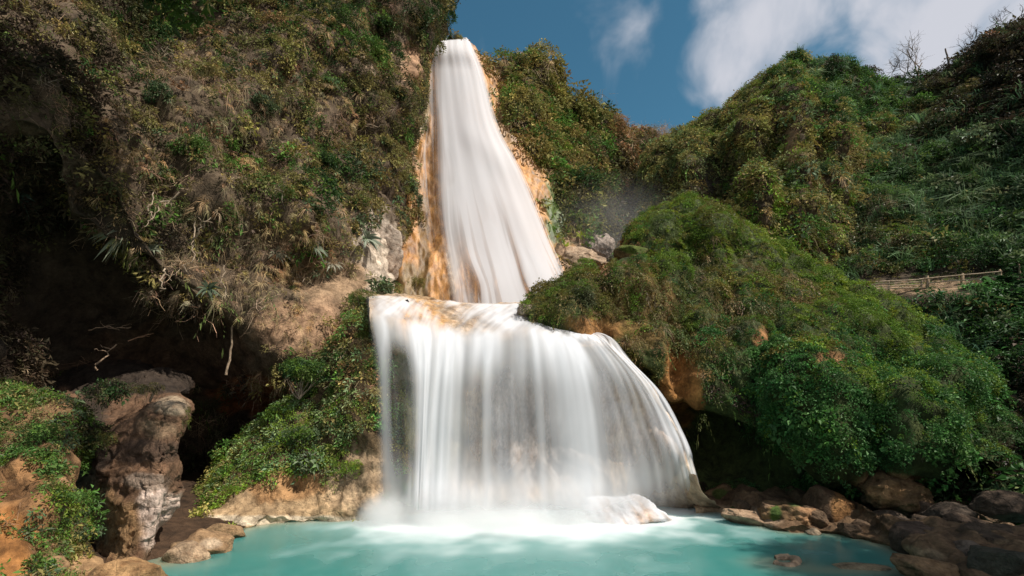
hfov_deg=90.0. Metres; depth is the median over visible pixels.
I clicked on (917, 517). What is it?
boulder
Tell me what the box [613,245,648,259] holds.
boulder
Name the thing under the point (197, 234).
dead branch
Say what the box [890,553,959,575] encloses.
boulder
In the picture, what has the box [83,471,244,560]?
cave floor
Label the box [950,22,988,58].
bare tree
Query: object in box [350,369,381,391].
shrub
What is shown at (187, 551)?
boulder
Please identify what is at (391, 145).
shrub
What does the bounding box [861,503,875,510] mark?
boulder
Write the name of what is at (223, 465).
bank undergrowth
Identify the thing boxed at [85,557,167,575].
boulder
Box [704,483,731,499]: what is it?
boulder
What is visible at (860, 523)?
stone
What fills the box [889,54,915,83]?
bare tree
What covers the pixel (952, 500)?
stone
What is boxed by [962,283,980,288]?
broad leaved plant
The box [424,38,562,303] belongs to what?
waterfall
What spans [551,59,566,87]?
shrub
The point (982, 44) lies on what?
ridge tree
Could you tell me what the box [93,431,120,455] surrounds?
shrub
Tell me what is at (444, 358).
waterfall
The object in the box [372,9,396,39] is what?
shrub
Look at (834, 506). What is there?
boulder
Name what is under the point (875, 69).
ridge tree
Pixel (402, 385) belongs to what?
shrub
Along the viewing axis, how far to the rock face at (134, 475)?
19.86 m
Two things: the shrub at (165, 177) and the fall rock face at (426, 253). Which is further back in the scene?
the fall rock face at (426, 253)
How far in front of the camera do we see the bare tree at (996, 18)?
69.73 m
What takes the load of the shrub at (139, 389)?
on the rock face at (134, 475)
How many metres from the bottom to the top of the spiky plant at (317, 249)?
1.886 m
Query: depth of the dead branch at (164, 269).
28.46 m
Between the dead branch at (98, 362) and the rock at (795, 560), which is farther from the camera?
the dead branch at (98, 362)
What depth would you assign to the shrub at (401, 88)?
53.03 m
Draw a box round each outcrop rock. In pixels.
[376,216,403,279]
[412,295,437,300]
[562,246,607,268]
[586,233,614,258]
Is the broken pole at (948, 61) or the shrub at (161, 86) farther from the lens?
the broken pole at (948, 61)
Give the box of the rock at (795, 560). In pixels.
[773,554,801,566]
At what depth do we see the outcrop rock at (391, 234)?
47.13 m
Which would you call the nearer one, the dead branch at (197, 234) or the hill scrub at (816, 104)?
the dead branch at (197, 234)
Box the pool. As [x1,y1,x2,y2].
[148,507,906,575]
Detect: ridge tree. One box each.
[821,53,848,75]
[865,64,884,74]
[891,73,905,79]
[920,74,952,95]
[969,30,1017,59]
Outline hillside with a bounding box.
[841,33,1023,522]
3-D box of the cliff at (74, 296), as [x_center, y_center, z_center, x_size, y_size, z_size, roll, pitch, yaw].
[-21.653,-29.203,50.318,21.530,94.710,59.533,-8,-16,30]
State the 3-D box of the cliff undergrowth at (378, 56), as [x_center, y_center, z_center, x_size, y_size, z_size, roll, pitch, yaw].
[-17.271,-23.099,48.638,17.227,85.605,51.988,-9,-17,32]
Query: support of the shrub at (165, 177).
on the cliff at (74, 296)
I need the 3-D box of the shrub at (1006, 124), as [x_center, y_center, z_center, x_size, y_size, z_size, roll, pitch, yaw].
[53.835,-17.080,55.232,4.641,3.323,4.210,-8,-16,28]
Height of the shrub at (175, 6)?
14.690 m
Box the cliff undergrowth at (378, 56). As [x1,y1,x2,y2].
[0,0,460,471]
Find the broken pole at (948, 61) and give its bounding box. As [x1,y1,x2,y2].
[945,48,949,64]
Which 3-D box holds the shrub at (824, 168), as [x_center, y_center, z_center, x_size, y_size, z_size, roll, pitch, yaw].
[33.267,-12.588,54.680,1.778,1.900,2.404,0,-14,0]
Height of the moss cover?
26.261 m
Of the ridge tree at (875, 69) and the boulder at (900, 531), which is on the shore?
the boulder at (900, 531)
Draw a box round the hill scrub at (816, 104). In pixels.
[630,42,912,273]
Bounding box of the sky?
[447,0,1023,133]
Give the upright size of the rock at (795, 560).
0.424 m
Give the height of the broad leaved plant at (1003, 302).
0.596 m
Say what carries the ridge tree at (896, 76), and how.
on the hillside
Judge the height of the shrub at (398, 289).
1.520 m
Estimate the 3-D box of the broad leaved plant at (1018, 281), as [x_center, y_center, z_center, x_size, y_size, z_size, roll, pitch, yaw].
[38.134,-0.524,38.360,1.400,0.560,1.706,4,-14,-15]
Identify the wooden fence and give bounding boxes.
[869,269,1001,294]
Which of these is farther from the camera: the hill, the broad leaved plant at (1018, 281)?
the hill
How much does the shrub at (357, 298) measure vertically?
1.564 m
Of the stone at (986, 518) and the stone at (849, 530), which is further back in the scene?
the stone at (986, 518)
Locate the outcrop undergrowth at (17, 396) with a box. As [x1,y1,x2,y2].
[0,376,109,575]
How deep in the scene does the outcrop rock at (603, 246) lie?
57.73 m
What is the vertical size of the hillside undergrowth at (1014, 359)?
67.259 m
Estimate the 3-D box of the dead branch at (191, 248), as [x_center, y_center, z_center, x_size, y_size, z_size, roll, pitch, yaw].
[-19.168,-2.380,30.808,1.070,3.779,1.686,0,-14,0]
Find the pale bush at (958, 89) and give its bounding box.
[941,76,988,100]
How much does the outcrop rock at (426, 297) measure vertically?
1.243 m
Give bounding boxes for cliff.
[0,0,450,471]
[449,35,645,270]
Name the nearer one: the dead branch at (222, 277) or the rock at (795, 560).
the rock at (795, 560)
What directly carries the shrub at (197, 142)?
on the cliff at (74, 296)
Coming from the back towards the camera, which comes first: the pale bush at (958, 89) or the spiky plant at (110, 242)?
the pale bush at (958, 89)
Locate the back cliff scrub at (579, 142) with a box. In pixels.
[450,28,675,273]
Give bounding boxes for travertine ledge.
[362,293,720,510]
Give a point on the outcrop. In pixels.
(17, 550)
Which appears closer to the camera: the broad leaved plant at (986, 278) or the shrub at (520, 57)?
the broad leaved plant at (986, 278)
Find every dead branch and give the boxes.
[88,321,131,330]
[94,344,116,369]
[128,333,153,340]
[145,192,153,217]
[145,192,179,226]
[159,268,171,291]
[173,221,200,274]
[191,217,212,240]
[214,265,230,297]
[358,117,385,131]
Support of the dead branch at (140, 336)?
attached to the cliff at (74, 296)
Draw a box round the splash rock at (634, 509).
[582,494,673,524]
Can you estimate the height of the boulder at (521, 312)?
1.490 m
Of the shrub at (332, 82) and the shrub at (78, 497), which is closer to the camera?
the shrub at (78, 497)
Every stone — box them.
[732,499,750,509]
[760,502,774,511]
[801,505,828,526]
[837,522,862,538]
[850,519,870,526]
[887,509,909,518]
[945,499,965,504]
[980,514,1005,522]
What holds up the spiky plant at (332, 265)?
on the cliff at (74, 296)
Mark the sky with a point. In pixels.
(663, 61)
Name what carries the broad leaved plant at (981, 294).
on the hillside
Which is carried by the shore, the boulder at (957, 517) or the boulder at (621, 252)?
the boulder at (957, 517)
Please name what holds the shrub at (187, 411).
attached to the rock face at (134, 475)
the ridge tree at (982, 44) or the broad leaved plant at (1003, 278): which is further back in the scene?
the ridge tree at (982, 44)
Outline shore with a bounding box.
[693,484,1023,575]
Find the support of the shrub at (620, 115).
on the back cliff at (577, 241)
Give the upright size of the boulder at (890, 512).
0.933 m
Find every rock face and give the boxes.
[33,359,195,562]
[394,43,603,303]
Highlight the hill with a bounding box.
[635,55,901,269]
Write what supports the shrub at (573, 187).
on the back cliff at (577, 241)
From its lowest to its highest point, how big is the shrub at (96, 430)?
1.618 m
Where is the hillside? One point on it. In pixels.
(910, 293)
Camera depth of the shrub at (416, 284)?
45.09 m
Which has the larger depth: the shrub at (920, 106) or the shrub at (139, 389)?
the shrub at (920, 106)
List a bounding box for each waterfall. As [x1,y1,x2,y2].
[376,296,695,502]
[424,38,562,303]
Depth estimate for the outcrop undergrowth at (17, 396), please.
17.54 m
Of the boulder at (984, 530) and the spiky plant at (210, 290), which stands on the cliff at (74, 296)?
the spiky plant at (210, 290)
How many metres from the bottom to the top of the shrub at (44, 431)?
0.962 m
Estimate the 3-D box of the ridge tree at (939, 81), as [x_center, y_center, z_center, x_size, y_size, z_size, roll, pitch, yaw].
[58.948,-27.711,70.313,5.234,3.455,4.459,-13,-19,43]
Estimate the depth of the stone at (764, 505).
24.19 m
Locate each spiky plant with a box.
[88,226,127,261]
[136,240,163,253]
[196,280,221,298]
[270,245,288,261]
[312,239,327,261]
[325,257,345,270]
[361,229,384,250]
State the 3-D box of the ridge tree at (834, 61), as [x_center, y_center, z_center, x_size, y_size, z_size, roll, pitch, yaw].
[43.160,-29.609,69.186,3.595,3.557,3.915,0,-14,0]
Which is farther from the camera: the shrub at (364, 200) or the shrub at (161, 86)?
the shrub at (364, 200)
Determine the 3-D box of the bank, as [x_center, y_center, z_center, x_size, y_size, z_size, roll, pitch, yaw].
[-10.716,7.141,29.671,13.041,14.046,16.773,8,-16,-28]
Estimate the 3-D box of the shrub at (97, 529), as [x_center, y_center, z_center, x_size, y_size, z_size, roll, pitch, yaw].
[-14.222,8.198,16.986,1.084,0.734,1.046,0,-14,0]
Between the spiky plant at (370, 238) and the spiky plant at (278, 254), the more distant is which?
the spiky plant at (370, 238)
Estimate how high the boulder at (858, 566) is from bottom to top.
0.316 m
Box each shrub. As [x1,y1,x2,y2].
[20,421,65,445]
[44,488,90,515]
[70,523,106,544]
[76,378,134,415]
[82,420,113,446]
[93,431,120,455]
[126,0,233,37]
[130,382,164,405]
[140,165,180,188]
[141,78,175,108]
[165,132,213,161]
[181,408,192,432]
[193,62,226,84]
[218,484,243,496]
[221,198,248,224]
[249,90,281,117]
[262,179,298,203]
[278,356,330,399]
[279,424,322,445]
[311,0,356,30]
[316,150,342,172]
[318,71,341,97]
[332,459,363,479]
[344,289,377,309]
[346,192,373,212]
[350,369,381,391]
[353,327,371,348]
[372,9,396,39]
[380,136,395,152]
[380,279,403,293]
[392,83,412,102]
[396,379,415,397]
[402,0,434,31]
[407,275,425,291]
[446,33,465,39]
[506,52,531,70]
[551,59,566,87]
[559,181,582,197]
[607,113,629,129]
[647,127,668,140]
[793,49,809,67]
[795,221,838,256]
[819,160,833,176]
[898,104,925,116]
[983,116,1023,140]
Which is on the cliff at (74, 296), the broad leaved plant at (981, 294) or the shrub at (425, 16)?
the shrub at (425, 16)
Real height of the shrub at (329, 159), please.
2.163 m
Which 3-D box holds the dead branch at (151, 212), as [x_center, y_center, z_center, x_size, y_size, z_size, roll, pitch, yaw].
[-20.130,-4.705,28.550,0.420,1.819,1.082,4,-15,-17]
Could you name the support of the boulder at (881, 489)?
on the shore
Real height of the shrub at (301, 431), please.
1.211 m
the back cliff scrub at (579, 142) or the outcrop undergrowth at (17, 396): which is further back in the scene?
the back cliff scrub at (579, 142)
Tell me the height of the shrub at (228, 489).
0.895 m
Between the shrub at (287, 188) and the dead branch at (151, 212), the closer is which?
the dead branch at (151, 212)
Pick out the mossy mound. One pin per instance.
(724, 456)
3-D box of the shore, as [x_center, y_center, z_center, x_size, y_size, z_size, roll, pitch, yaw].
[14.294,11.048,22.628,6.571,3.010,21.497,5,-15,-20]
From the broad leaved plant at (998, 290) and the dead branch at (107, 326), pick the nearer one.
the dead branch at (107, 326)
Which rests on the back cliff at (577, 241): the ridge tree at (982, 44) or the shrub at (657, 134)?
the shrub at (657, 134)
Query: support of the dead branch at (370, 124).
attached to the cliff at (74, 296)
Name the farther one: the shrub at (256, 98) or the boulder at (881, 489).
the shrub at (256, 98)
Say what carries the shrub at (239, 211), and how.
on the cliff at (74, 296)
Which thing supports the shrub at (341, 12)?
on the cliff at (74, 296)
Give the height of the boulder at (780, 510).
1.678 m
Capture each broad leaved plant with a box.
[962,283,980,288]
[974,291,994,297]
[980,276,1002,284]
[988,288,1012,292]
[995,275,1017,280]
[995,299,1023,306]
[1010,278,1023,284]
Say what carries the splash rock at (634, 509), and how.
in the pool
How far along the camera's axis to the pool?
19.86 m
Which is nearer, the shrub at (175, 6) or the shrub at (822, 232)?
the shrub at (175, 6)
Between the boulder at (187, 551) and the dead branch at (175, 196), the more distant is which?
the dead branch at (175, 196)
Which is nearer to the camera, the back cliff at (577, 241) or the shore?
the shore
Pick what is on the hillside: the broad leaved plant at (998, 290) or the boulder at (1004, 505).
the broad leaved plant at (998, 290)
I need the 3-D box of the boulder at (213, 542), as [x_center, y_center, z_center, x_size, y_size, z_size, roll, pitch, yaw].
[-11.662,9.863,19.317,1.932,1.401,1.380,0,-14,0]
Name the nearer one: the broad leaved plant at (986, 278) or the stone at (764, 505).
the stone at (764, 505)
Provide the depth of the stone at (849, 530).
21.54 m
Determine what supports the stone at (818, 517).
on the shore
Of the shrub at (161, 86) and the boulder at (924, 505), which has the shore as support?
the boulder at (924, 505)
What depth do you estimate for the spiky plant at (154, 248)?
30.44 m
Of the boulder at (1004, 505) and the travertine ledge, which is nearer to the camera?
the boulder at (1004, 505)
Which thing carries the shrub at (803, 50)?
on the hill
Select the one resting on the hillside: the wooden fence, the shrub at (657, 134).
the wooden fence
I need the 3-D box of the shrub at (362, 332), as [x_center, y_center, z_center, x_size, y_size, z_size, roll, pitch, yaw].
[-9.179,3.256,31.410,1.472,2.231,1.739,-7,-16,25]
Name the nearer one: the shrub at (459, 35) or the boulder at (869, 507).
the boulder at (869, 507)
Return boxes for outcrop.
[0,391,103,575]
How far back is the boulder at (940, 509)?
21.12 m
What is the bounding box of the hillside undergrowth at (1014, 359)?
[833,14,1023,525]
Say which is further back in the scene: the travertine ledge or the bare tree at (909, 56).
the bare tree at (909, 56)
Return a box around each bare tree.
[884,30,934,85]
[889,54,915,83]
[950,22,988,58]
[985,5,1023,30]
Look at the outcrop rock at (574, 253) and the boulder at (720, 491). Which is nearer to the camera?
the boulder at (720, 491)
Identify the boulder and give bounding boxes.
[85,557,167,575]
[161,540,210,563]
[186,528,234,553]
[207,523,245,537]
[517,304,531,316]
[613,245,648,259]
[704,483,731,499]
[721,508,763,525]
[757,500,816,526]
[801,484,855,522]
[805,528,821,535]
[832,562,891,570]
[854,467,934,512]
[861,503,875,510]
[872,509,906,517]
[889,521,933,554]
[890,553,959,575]
[908,501,933,514]
[910,514,926,519]
[920,501,978,518]
[942,512,988,522]
[953,540,980,555]
[956,522,1013,544]
[966,545,1023,575]
[967,490,1023,522]
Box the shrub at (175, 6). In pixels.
[126,0,233,37]
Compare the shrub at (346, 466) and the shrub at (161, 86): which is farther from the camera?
the shrub at (161, 86)
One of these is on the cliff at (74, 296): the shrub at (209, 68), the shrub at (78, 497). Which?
the shrub at (209, 68)
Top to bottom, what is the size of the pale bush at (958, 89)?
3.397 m
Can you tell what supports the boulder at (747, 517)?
on the shore
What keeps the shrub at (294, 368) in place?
on the bank
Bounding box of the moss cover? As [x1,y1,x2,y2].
[517,191,1023,503]
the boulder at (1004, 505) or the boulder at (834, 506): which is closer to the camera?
the boulder at (1004, 505)
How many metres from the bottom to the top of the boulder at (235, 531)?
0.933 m
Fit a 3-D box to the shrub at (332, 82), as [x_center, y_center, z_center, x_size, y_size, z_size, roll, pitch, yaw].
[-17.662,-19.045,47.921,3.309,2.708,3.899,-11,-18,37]
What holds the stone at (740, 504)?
on the shore
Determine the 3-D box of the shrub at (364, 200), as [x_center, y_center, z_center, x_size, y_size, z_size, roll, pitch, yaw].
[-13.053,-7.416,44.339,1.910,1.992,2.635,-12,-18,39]
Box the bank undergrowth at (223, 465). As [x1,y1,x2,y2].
[188,300,423,526]
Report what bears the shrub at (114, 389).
on the rock face at (134, 475)
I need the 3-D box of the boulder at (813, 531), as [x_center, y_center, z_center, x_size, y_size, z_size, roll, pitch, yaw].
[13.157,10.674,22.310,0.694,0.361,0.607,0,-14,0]
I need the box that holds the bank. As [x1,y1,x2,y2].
[170,309,422,548]
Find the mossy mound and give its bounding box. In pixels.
[526,199,1023,502]
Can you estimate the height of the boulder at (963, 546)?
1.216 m
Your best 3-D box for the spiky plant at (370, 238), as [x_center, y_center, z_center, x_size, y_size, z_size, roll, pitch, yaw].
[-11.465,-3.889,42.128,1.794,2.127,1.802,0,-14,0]
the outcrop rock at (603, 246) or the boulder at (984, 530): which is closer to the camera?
the boulder at (984, 530)

